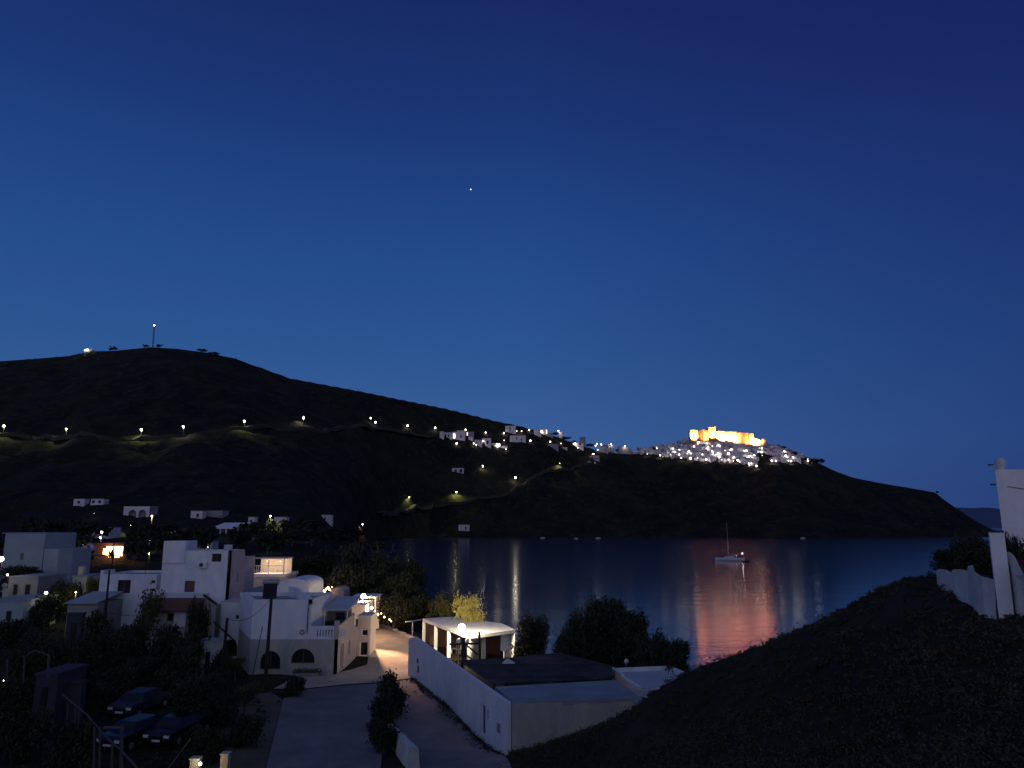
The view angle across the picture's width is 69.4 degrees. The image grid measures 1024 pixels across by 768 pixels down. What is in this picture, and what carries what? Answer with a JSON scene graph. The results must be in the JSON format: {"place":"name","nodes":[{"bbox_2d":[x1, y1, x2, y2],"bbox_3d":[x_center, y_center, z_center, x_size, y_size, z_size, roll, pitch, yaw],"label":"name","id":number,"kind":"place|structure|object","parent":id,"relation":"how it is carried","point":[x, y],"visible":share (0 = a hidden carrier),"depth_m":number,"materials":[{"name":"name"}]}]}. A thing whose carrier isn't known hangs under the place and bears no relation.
{"place":"outdoors","nodes":[
{"label":"outdoors","id":0,"kind":"place"},
{"bbox_2d":[0,424,436,441],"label":"hill road","id":1,"kind":"structure","parent":0,"point":[52,437],"depth_m":675.77,"materials":[{"name":"asphalt"}]},
{"bbox_2d":[262,579,279,598],"bbox_3d":[-21.053,17.937,64.421,1.600,1.740,1.490,0,-11,0],"label":"solar water heater","id":2,"kind":"object","parent":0,"point":[270,589],"visible":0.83,"depth_m":64.40,"materials":[{"name":"glass"}]},
{"bbox_2d":[274,626,413,688],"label":"concrete road","id":3,"kind":"structure","parent":0,"point":[390,651],"depth_m":63.57,"materials":[{"name":"concrete"}]},
{"bbox_2d":[266,679,511,767],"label":"asphalt road","id":4,"kind":"structure","parent":0,"point":[324,727],"depth_m":43.48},
{"bbox_2d":[376,492,509,516],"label":"hill road","id":5,"kind":"structure","parent":0,"point":[411,508],"depth_m":926.48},
{"bbox_2d":[0,347,996,591],"bbox_3d":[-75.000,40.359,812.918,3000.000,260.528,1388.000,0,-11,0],"label":"hills","id":6,"kind":"structure","parent":0,"point":[690,492],"depth_m":889.57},
{"bbox_2d":[0,532,91,591],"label":"stepped house","id":7,"kind":"structure","parent":6,"relation":"on","point":[53,552],"depth_m":109.62,"materials":[{"name":"paint"}]},
{"bbox_2d":[39,519,69,531],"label":"tree","id":8,"kind":"object","parent":6,"relation":"on","point":[53,526],"visible":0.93,"depth_m":246.32,"materials":[{"name":"green plant"}]},
{"bbox_2d":[72,520,114,542],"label":"tree","id":9,"kind":"object","parent":6,"relation":"on","point":[88,529],"visible":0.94,"depth_m":243.53,"materials":[{"name":"green plant"}]},
{"bbox_2d":[91,542,146,559],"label":"lit house","id":10,"kind":"structure","parent":6,"relation":"on","point":[101,552],"depth_m":171.69,"materials":[{"name":"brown paint"}]},
{"bbox_2d":[121,539,152,564],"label":"tree","id":11,"kind":"object","parent":6,"relation":"on","point":[139,547],"visible":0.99,"depth_m":161.95,"materials":[{"name":"green plant"}]},
{"bbox_2d":[123,522,151,541],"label":"tree","id":12,"kind":"object","parent":6,"relation":"on","point":[135,532],"visible":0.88,"depth_m":211.99,"materials":[{"name":"green plant"}]},
{"bbox_2d":[123,506,157,516],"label":"arched house","id":13,"kind":"structure","parent":6,"relation":"on","point":[142,511],"depth_m":373.14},
{"bbox_2d":[149,531,182,555],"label":"tree","id":14,"kind":"object","parent":6,"relation":"on","point":[159,539],"visible":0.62,"depth_m":182.28,"materials":[{"name":"green plant"}]},
{"bbox_2d":[189,525,216,548],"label":"tree","id":15,"kind":"object","parent":6,"relation":"on","point":[203,537],"visible":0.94,"depth_m":182.65,"materials":[{"name":"green plant"}]},
{"bbox_2d":[227,527,254,548],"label":"tree","id":16,"kind":"object","parent":6,"relation":"on","point":[242,537],"visible":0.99,"depth_m":202.62,"materials":[{"name":"green plant"}]},
{"bbox_2d":[255,529,285,555],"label":"tree","id":17,"kind":"object","parent":6,"relation":"on","point":[277,540],"visible":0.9,"depth_m":189.60,"materials":[{"name":"green plant"}]},
{"bbox_2d":[292,558,321,576],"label":"tree","id":18,"kind":"object","parent":6,"relation":"on","point":[299,566],"visible":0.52,"depth_m":113.61,"materials":[{"name":"green plant"}]},
{"bbox_2d":[297,545,340,591],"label":"tree","id":19,"kind":"object","parent":6,"relation":"on","point":[325,564],"visible":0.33,"depth_m":114.97,"materials":[{"name":"green plant"}]},
{"bbox_2d":[333,534,371,569],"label":"tree","id":20,"kind":"object","parent":6,"relation":"on","point":[351,554],"visible":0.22,"depth_m":110.77,"materials":[{"name":"green plant"}]},
{"bbox_2d":[402,553,428,594],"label":"tree","id":21,"kind":"object","parent":6,"relation":"on","point":[419,575],"visible":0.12,"depth_m":107.38,"materials":[{"name":"green plant"}]},
{"bbox_2d":[0,347,961,548],"bbox_3d":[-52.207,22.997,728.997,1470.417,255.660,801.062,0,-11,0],"label":"hillside shrubs","id":22,"kind":"object","parent":6,"relation":"on","point":[221,496],"visible":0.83,"depth_m":597.19,"materials":[{"name":"plant"}]},
{"bbox_2d":[688,426,760,444],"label":"castle","id":23,"kind":"structure","parent":6,"relation":"on","point":[711,434],"depth_m":1145.86,"materials":[{"name":"stone"}]},
{"bbox_2d":[0,576,1023,767],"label":"ground","id":24,"kind":"structure","parent":0,"point":[893,606],"depth_m":24.38,"materials":[{"name":"plant"}]},
{"bbox_2d":[0,616,35,647],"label":"shrub","id":25,"kind":"object","parent":24,"relation":"on","point":[18,628],"visible":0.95,"depth_m":69.97,"materials":[{"name":"green plant"}]},
{"bbox_2d":[0,564,43,590],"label":"tree","id":26,"kind":"object","parent":24,"relation":"on","point":[11,570],"visible":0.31,"depth_m":103.58,"materials":[{"name":"green plant"}]},
{"bbox_2d":[0,595,57,629],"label":"cube house","id":27,"kind":"structure","parent":24,"relation":"on","point":[15,607],"depth_m":79.00,"materials":[{"name":"paint"}]},
{"bbox_2d":[0,624,65,706],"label":"tree","id":28,"kind":"object","parent":24,"relation":"on","point":[26,647],"visible":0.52,"depth_m":48.72,"materials":[{"name":"green plant"}]},
{"bbox_2d":[7,573,66,596],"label":"cube house","id":29,"kind":"structure","parent":24,"relation":"on","point":[34,584],"depth_m":94.00,"materials":[{"name":"grey paint"}]},
{"bbox_2d":[6,650,79,726],"bbox_3d":[-25.119,16.415,39.616,4.297,4.177,0.072,0,-11,0],"label":"garden fence","id":30,"kind":"object","parent":24,"relation":"on","point":[48,664],"visible":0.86,"depth_m":39.78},
{"bbox_2d":[28,593,63,629],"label":"shrub","id":31,"kind":"object","parent":24,"relation":"on","point":[43,611],"visible":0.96,"depth_m":80.42,"materials":[{"name":"green plant"}]},
{"bbox_2d":[32,664,88,732],"bbox_3d":[-27.364,19.497,44.619,1.439,4.446,3.140,0,-11,0],"label":"garden hut","id":32,"kind":"object","parent":24,"relation":"on","point":[50,690],"visible":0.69,"depth_m":43.51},
{"bbox_2d":[45,577,85,620],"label":"tree","id":33,"kind":"object","parent":24,"relation":"on","point":[65,591],"visible":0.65,"depth_m":86.41,"materials":[{"name":"green plant"}]},
{"bbox_2d":[36,714,101,767],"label":"shrub","id":34,"kind":"object","parent":24,"relation":"on","point":[75,750],"visible":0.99,"depth_m":35.24,"materials":[{"name":"green plant"}]},
{"bbox_2d":[64,612,86,650],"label":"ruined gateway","id":35,"kind":"object","parent":24,"relation":"on","point":[73,630],"visible":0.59,"depth_m":67.06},
{"bbox_2d":[63,680,88,727],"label":"garden wall","id":36,"kind":"structure","parent":24,"relation":"on","point":[76,692],"depth_m":44.30,"materials":[{"name":"paint"}]},
{"bbox_2d":[72,566,99,595],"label":"chimney house","id":37,"kind":"structure","parent":24,"relation":"on","point":[81,576],"depth_m":89.23,"materials":[{"name":"beige paint"}]},
{"bbox_2d":[64,591,123,637],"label":"shed","id":38,"kind":"structure","parent":24,"relation":"on","point":[88,603],"depth_m":78.09,"materials":[{"name":"grey paint"}]},
{"bbox_2d":[77,608,120,645],"bbox_3d":[-34.877,21.865,63.078,4.222,5.500,3.936,1,-11,-6],"label":"shrub","id":39,"kind":"object","parent":24,"relation":"on","point":[96,623],"visible":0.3,"depth_m":62.49,"materials":[{"name":"green plant"}]},
{"bbox_2d":[62,694,137,767],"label":"garden railing","id":40,"kind":"object","parent":24,"relation":"on","point":[121,729],"visible":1,"depth_m":31.64,"materials":[{"name":"metal"}]},
{"bbox_2d":[92,626,140,676],"bbox_3d":[-29.694,20.441,55.155,3.889,4.909,3.490,4,-11,-19],"label":"tree","id":41,"kind":"object","parent":24,"relation":"on","point":[116,646],"visible":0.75,"depth_m":54.67,"materials":[{"name":"green plant"}]},
{"bbox_2d":[95,713,161,751],"bbox_3d":[-21.069,19.471,41.575,1.820,1.418,4.290,-3,-11,16],"label":"parked car","id":42,"kind":"object","parent":24,"relation":"on","point":[136,726],"visible":0.66,"depth_m":40.51,"materials":[{"name":"blue paint"}]},
{"bbox_2d":[99,570,161,628],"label":"house","id":43,"kind":"structure","parent":24,"relation":"on","point":[132,584],"depth_m":81.31,"materials":[{"name":"white paint"}]},
{"bbox_2d":[116,617,151,659],"bbox_3d":[-30.212,21.330,59.066,3.390,5.221,3.636,8,-14,-37],"label":"shrub","id":44,"kind":"object","parent":24,"relation":"on","point":[142,646],"visible":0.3,"depth_m":59.51,"materials":[{"name":"green plant"}]},
{"bbox_2d":[107,687,170,716],"bbox_3d":[-24.343,20.749,48.457,1.820,1.418,4.290,-2,-11,8],"label":"parked car","id":45,"kind":"object","parent":24,"relation":"on","point":[138,700],"visible":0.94,"depth_m":47.58,"materials":[{"name":"blue paint"}]},
{"bbox_2d":[0,614,296,767],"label":"garden scrub","id":46,"kind":"object","parent":24,"relation":"on","point":[144,757],"visible":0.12,"depth_m":40.48,"materials":[{"name":"green plant"}]},
{"bbox_2d":[132,583,167,642],"bbox_3d":[-31.215,20.961,63.509,2.663,7.508,3.344,10,-14,-41],"label":"tree","id":47,"kind":"object","parent":24,"relation":"on","point":[150,609],"visible":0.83,"depth_m":63.36,"materials":[{"name":"green plant"}]},
{"bbox_2d":[143,621,185,681],"bbox_3d":[-27.851,21.429,58.986,3.636,5.173,3.390,-8,-13,36],"label":"shrub","id":48,"kind":"object","parent":24,"relation":"on","point":[161,648],"visible":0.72,"depth_m":58.13,"materials":[{"name":"green plant"}]},
{"bbox_2d":[145,598,204,649],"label":"tiled cottage","id":49,"kind":"structure","parent":24,"relation":"on","point":[175,610],"depth_m":65.33,"materials":[{"name":"beige paint"}]},
{"bbox_2d":[142,710,213,746],"bbox_3d":[-19.126,19.687,42.552,1.820,1.418,4.290,-2,-11,10],"label":"parked car","id":50,"kind":"object","parent":24,"relation":"on","point":[173,727],"visible":0.93,"depth_m":41.53,"materials":[{"name":"blue paint"}]},
{"bbox_2d":[153,643,203,699],"bbox_3d":[-23.539,20.430,52.032,3.518,4.446,3.280,2,-11,-10],"label":"tree","id":51,"kind":"object","parent":24,"relation":"on","point":[183,664],"visible":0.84,"depth_m":51.66,"materials":[{"name":"green plant"}]},
{"bbox_2d":[143,593,220,638],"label":"pale roofed house","id":52,"kind":"structure","parent":24,"relation":"on","point":[215,608],"depth_m":71.05,"materials":[{"name":"grey paint"}]},
{"bbox_2d":[172,630,211,680],"bbox_3d":[-24.768,21.276,57.018,2.982,4.766,3.198,2,-11,-10],"label":"shrub","id":53,"kind":"object","parent":24,"relation":"on","point":[196,640],"visible":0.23,"depth_m":56.67,"materials":[{"name":"green plant"}]},
{"bbox_2d":[167,670,217,723],"bbox_3d":[-19.068,19.093,44.198,2.828,3.537,3.152,3,-11,-17],"label":"tree","id":54,"kind":"object","parent":24,"relation":"on","point":[191,696],"visible":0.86,"depth_m":43.72,"materials":[{"name":"green plant"}]},
{"bbox_2d":[186,594,210,639],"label":"shrub","id":55,"kind":"object","parent":24,"relation":"on","point":[199,623],"visible":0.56,"depth_m":63.95,"materials":[{"name":"green plant"}]},
{"bbox_2d":[160,540,254,633],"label":"tall house","id":56,"kind":"structure","parent":24,"relation":"on","point":[225,575],"depth_m":72.95,"materials":[{"name":"white paint"}]},
{"bbox_2d":[197,638,223,678],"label":"shed","id":57,"kind":"structure","parent":24,"relation":"on","point":[213,645],"depth_m":57.19,"materials":[{"name":"paint"}]},
{"bbox_2d":[204,647,233,690],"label":"shrub","id":58,"kind":"object","parent":24,"relation":"on","point":[221,663],"visible":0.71,"depth_m":54.77,"materials":[{"name":"green plant"}]},
{"bbox_2d":[219,598,240,657],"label":"side house","id":59,"kind":"structure","parent":24,"relation":"on","point":[230,608],"depth_m":69.06,"materials":[{"name":"white paint"}]},
{"bbox_2d":[202,692,281,767],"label":"dirt verge","id":60,"kind":"structure","parent":24,"relation":"on","point":[249,756],"depth_m":42.02,"materials":[{"name":"soil"}]},
{"bbox_2d":[182,724,235,766],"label":"shrub","id":61,"kind":"object","parent":60,"relation":"on","point":[210,745],"visible":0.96,"depth_m":37.85,"materials":[{"name":"green plant"}]},
{"bbox_2d":[221,713,266,748],"bbox_3d":[-14.900,19.323,41.066,2.346,2.021,2.187,8,-14,-36],"label":"shrub","id":62,"kind":"object","parent":60,"relation":"on","point":[248,730],"visible":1,"depth_m":40.91,"materials":[{"name":"green plant"}]},
{"bbox_2d":[233,678,263,717],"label":"tree","id":63,"kind":"object","parent":60,"relation":"on","point":[247,694],"visible":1,"depth_m":46.98,"materials":[{"name":"green plant"}]},
{"bbox_2d":[263,598,272,689],"bbox_3d":[-18.423,19.756,55.784,0.347,6.979,0.291,0,-11,0],"label":"utility pole","id":64,"kind":"object","parent":24,"relation":"on","point":[267,648],"visible":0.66,"depth_m":55.68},
{"bbox_2d":[253,557,298,587],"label":"terrace building","id":65,"kind":"structure","parent":24,"relation":"on","point":[273,568],"depth_m":96.62,"materials":[{"name":"paint"}]},
{"bbox_2d":[281,675,307,696],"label":"shrub","id":66,"kind":"object","parent":24,"relation":"on","point":[295,686],"visible":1,"depth_m":52.65,"materials":[{"name":"green plant"}]},
{"bbox_2d":[237,586,360,674],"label":"two storey house","id":67,"kind":"structure","parent":24,"relation":"on","point":[295,612],"depth_m":61.40,"materials":[{"name":"beige paint"}]},
{"bbox_2d":[291,649,314,662],"bbox_3d":[-17.209,22.424,61.062,1.965,1.176,0.080,0,-11,0],"label":"window","id":68,"kind":"structure","parent":67,"relation":"in","point":[301,655],"depth_m":61.07,"materials":[{"name":"glass"}]},
{"bbox_2d":[277,575,323,591],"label":"vaulted house","id":69,"kind":"structure","parent":24,"relation":"on","point":[309,583],"depth_m":74.62,"materials":[{"name":"paint"}]},
{"bbox_2d":[324,562,367,595],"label":"tree","id":70,"kind":"object","parent":24,"relation":"on","point":[351,576],"visible":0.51,"depth_m":93.71,"materials":[{"name":"green plant"}]},
{"bbox_2d":[352,599,374,635],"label":"cube house","id":71,"kind":"structure","parent":24,"relation":"on","point":[361,606],"depth_m":77.08,"materials":[{"name":"paint"}]},
{"bbox_2d":[357,612,377,656],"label":"annex","id":72,"kind":"object","parent":24,"relation":"on","point":[366,640],"visible":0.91,"depth_m":69.01,"materials":[{"name":"paint"}]},
{"bbox_2d":[355,563,392,626],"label":"tree","id":73,"kind":"object","parent":24,"relation":"on","point":[370,581],"visible":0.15,"depth_m":96.06,"materials":[{"name":"green plant"}]},
{"bbox_2d":[366,690,396,728],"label":"shrub","id":74,"kind":"object","parent":24,"relation":"on","point":[380,707],"visible":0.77,"depth_m":43.87,"materials":[{"name":"green plant"}]},
{"bbox_2d":[365,717,399,754],"bbox_3d":[-6.908,19.109,40.154,2.063,2.086,1.924,5,-12,-23],"label":"shrub","id":75,"kind":"object","parent":24,"relation":"on","point":[382,734],"visible":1,"depth_m":39.82,"materials":[{"name":"green plant"}]},
{"bbox_2d":[361,542,414,626],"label":"tree","id":76,"kind":"object","parent":24,"relation":"on","point":[388,567],"visible":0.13,"depth_m":104.00,"materials":[{"name":"green plant"}]},
{"bbox_2d":[372,668,410,718],"bbox_3d":[-7.552,19.904,47.128,2.665,3.313,2.485,-6,-12,29],"label":"shrub","id":77,"kind":"object","parent":24,"relation":"on","point":[397,696],"visible":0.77,"depth_m":46.68,"materials":[{"name":"green plant"}]},
{"bbox_2d":[376,589,418,630],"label":"tree","id":78,"kind":"object","parent":24,"relation":"on","point":[395,609],"visible":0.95,"depth_m":83.57,"materials":[{"name":"green plant"}]},
{"bbox_2d":[382,571,421,628],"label":"tree","id":79,"kind":"object","parent":24,"relation":"on","point":[400,584],"visible":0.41,"depth_m":92.30,"materials":[{"name":"green plant"}]},
{"bbox_2d":[388,723,419,767],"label":"rough wall","id":80,"kind":"structure","parent":24,"relation":"on","point":[407,751],"depth_m":37.83,"materials":[{"name":"paint"}]},
{"bbox_2d":[408,592,434,632],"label":"tree","id":81,"kind":"object","parent":24,"relation":"on","point":[419,604],"visible":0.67,"depth_m":87.12,"materials":[{"name":"green plant"}]},
{"bbox_2d":[421,589,464,624],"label":"tree","id":82,"kind":"object","parent":24,"relation":"on","point":[433,613],"visible":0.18,"depth_m":82.47,"materials":[{"name":"green plant"}]},
{"bbox_2d":[433,594,462,617],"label":"tree","id":83,"kind":"object","parent":24,"relation":"on","point":[446,606],"visible":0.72,"depth_m":80.39,"materials":[{"name":"green plant"}]},
{"bbox_2d":[406,678,503,754],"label":"wall weeds","id":84,"kind":"object","parent":24,"relation":"on","point":[447,714],"depth_m":46.65,"materials":[{"name":"green plant"}]},
{"bbox_2d":[422,617,514,659],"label":"pavilion","id":85,"kind":"structure","parent":24,"relation":"on","point":[496,638],"depth_m":70.90,"materials":[{"name":"white paint"}]},
{"bbox_2d":[451,590,486,638],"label":"tree","id":86,"kind":"object","parent":24,"relation":"on","point":[466,610],"visible":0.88,"depth_m":74.12,"materials":[{"name":"yellow plant"}]},
{"bbox_2d":[408,637,647,754],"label":"walled building","id":87,"kind":"structure","parent":24,"relation":"on","point":[499,718],"depth_m":41.88,"materials":[{"name":"white paint"}]},
{"bbox_2d":[459,652,613,689],"bbox_3d":[1.988,20.914,49.864,9.462,3.677,9.796,3,-11,-18],"label":"pergola","id":88,"kind":"object","parent":87,"relation":"on","point":[555,667],"visible":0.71,"depth_m":49.21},
{"bbox_2d":[511,609,552,656],"bbox_3d":[1.727,21.860,63.101,3.391,5.453,3.460,4,-12,-22],"label":"tree","id":89,"kind":"object","parent":24,"relation":"on","point":[532,640],"visible":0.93,"depth_m":62.60,"materials":[{"name":"green plant"}]},
{"bbox_2d":[506,712,619,756],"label":"grass tufts","id":90,"kind":"object","parent":24,"relation":"on","point":[523,750],"visible":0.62,"depth_m":38.92,"materials":[{"name":"green plant"}]},
{"bbox_2d":[551,625,576,682],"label":"tree","id":91,"kind":"object","parent":24,"relation":"on","point":[561,641],"visible":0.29,"depth_m":56.79,"materials":[{"name":"green plant"}]},
{"bbox_2d":[562,604,605,682],"bbox_3d":[5.356,20.382,57.323,3.569,6.737,3.642,10,-15,-41],"label":"tree","id":92,"kind":"object","parent":24,"relation":"on","point":[588,642],"visible":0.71,"depth_m":56.79,"materials":[{"name":"green plant"}]},
{"bbox_2d":[577,591,626,680],"bbox_3d":[7.170,20.424,59.223,4.664,7.632,5.197,-1,-11,6],"label":"tree","id":93,"kind":"object","parent":24,"relation":"on","point":[603,609],"visible":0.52,"depth_m":58.23,"materials":[{"name":"green plant"}]},
{"bbox_2d":[607,603,650,667],"bbox_3d":[9.052,20.433,57.162,4.023,6.834,3.611,-1,-11,5],"label":"tree","id":94,"kind":"object","parent":24,"relation":"on","point":[625,625],"visible":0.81,"depth_m":56.80,"materials":[{"name":"green plant"}]},
{"bbox_2d":[612,666,683,696],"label":"beach shed","id":95,"kind":"structure","parent":24,"relation":"on","point":[640,681],"depth_m":49.30,"materials":[{"name":"paint"}]},
{"bbox_2d":[629,625,671,666],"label":"tree","id":96,"kind":"object","parent":24,"relation":"on","point":[647,653],"visible":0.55,"depth_m":53.85,"materials":[{"name":"green plant"}]},
{"bbox_2d":[659,638,693,672],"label":"tree","id":97,"kind":"object","parent":24,"relation":"on","point":[676,652],"visible":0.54,"depth_m":51.80,"materials":[{"name":"green plant"}]},
{"bbox_2d":[500,570,1023,767],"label":"hillside scrub","id":98,"kind":"object","parent":24,"relation":"on","point":[1002,750],"visible":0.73,"depth_m":19.23,"materials":[{"name":"plant"}]},
{"bbox_2d":[928,549,963,571],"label":"shrub","id":99,"kind":"object","parent":24,"relation":"on","point":[940,560],"visible":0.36,"depth_m":26.27,"materials":[{"name":"green plant"}]},
{"bbox_2d":[936,565,995,618],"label":"ragged wall","id":100,"kind":"structure","parent":24,"relation":"on","point":[972,587],"depth_m":21.39,"materials":[{"name":"paint"}]},
{"bbox_2d":[942,530,993,578],"bbox_3d":[15.178,5.679,24.317,1.690,1.786,1.725,6,-12,-27],"label":"shrub","id":101,"kind":"object","parent":24,"relation":"on","point":[973,551],"visible":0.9,"depth_m":24.12,"materials":[{"name":"green plant"}]},
{"bbox_2d":[982,531,1013,618],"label":"white pillar","id":102,"kind":"structure","parent":24,"relation":"on","point":[1001,576],"depth_m":19.91,"materials":[{"name":"paint"}]},
{"bbox_2d":[988,457,1023,554],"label":"hilltop house","id":103,"kind":"structure","parent":24,"relation":"on","point":[1010,485],"depth_m":29.67,"materials":[{"name":"paint"}]},
{"bbox_2d":[1005,529,1023,571],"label":"shrub","id":104,"kind":"object","parent":24,"relation":"on","point":[1014,548],"visible":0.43,"depth_m":23.31,"materials":[{"name":"green plant"}]},
{"bbox_2d":[1007,552,1023,615],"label":"stair wall","id":105,"kind":"structure","parent":24,"relation":"on","point":[1016,574],"depth_m":19.65,"materials":[{"name":"paint"}]},
{"bbox_2d":[0,0,1023,508],"label":"sky","id":106,"kind":"structure","parent":0,"point":[798,225],"materials":[{"name":"blue"}]},
{"bbox_2d":[509,461,596,494],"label":"saddle road","id":107,"kind":"structure","parent":0,"point":[524,484],"depth_m":1016.35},
{"bbox_2d":[353,527,1001,670],"bbox_3d":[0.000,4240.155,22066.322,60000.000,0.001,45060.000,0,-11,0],"label":"sea","id":108,"kind":"structure","parent":0,"point":[699,598],"depth_m":207.36,"materials":[{"name":"blue liquid"}]},
{"bbox_2d":[957,507,1001,526],"bbox_3d":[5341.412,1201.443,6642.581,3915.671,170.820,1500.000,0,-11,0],"label":"distant island","id":109,"kind":"structure","parent":0,"point":[988,517],"depth_m":6202.52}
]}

